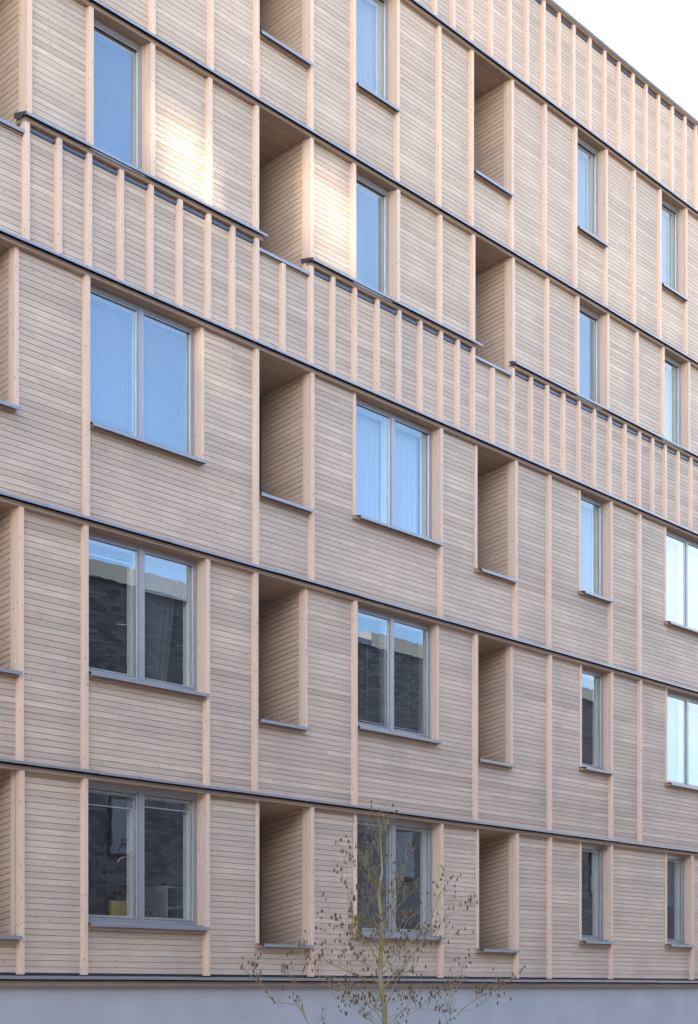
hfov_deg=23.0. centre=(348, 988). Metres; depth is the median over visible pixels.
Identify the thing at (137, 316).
window
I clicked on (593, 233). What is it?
window
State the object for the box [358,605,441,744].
window
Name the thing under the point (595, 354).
window
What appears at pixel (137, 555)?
window
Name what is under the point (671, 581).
window pane
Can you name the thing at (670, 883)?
curtain
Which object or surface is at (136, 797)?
window
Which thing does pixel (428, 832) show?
window
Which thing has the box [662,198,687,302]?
window
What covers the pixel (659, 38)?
sky
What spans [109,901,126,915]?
chair
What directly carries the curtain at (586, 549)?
hanging from the timber building
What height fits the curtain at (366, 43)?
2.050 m
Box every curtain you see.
[145,562,177,691]
[356,0,375,92]
[356,412,417,533]
[574,506,591,599]
[578,153,586,229]
[662,213,667,284]
[665,368,670,440]
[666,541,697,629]
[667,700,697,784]
[667,862,673,906]
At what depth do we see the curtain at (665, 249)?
39.51 m
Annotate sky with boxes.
[554,0,697,119]
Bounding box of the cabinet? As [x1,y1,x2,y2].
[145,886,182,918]
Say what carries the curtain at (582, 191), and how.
hanging from the timber building
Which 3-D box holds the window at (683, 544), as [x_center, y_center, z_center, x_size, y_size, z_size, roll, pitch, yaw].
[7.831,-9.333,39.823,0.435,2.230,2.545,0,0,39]
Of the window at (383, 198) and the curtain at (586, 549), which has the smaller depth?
the window at (383, 198)
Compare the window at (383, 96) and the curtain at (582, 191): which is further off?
the curtain at (582, 191)
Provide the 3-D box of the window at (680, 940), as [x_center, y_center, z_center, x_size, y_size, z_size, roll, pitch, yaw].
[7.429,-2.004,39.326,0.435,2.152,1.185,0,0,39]
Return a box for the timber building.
[0,0,697,1023]
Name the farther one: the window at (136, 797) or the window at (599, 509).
the window at (599, 509)
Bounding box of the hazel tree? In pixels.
[235,800,525,1023]
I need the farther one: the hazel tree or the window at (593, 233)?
the window at (593, 233)
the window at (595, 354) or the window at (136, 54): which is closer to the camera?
the window at (136, 54)
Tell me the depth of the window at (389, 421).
31.23 m
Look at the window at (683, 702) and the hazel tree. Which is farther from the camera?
the window at (683, 702)
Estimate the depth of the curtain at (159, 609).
26.88 m
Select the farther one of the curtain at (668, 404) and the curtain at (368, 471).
the curtain at (668, 404)
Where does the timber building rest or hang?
on the ground
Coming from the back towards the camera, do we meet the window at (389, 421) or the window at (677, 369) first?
the window at (677, 369)
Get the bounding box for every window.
[88,781,209,931]
[89,530,209,698]
[90,18,146,176]
[90,284,206,465]
[352,397,442,547]
[353,172,392,302]
[353,815,443,940]
[356,0,399,114]
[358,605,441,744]
[577,304,603,408]
[578,137,608,248]
[578,493,613,603]
[578,843,613,944]
[579,667,613,775]
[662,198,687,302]
[662,355,684,450]
[664,530,697,635]
[665,691,697,791]
[665,854,693,947]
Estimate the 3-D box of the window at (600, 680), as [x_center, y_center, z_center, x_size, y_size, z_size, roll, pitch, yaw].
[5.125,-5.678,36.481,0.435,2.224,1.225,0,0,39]
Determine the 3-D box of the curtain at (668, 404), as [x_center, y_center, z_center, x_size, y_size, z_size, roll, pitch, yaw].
[7.119,-13.275,39.361,0.074,2.150,1.100,0,0,39]
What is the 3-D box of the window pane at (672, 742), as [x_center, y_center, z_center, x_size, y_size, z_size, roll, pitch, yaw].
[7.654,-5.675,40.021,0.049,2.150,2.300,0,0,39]
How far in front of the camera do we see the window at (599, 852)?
36.91 m

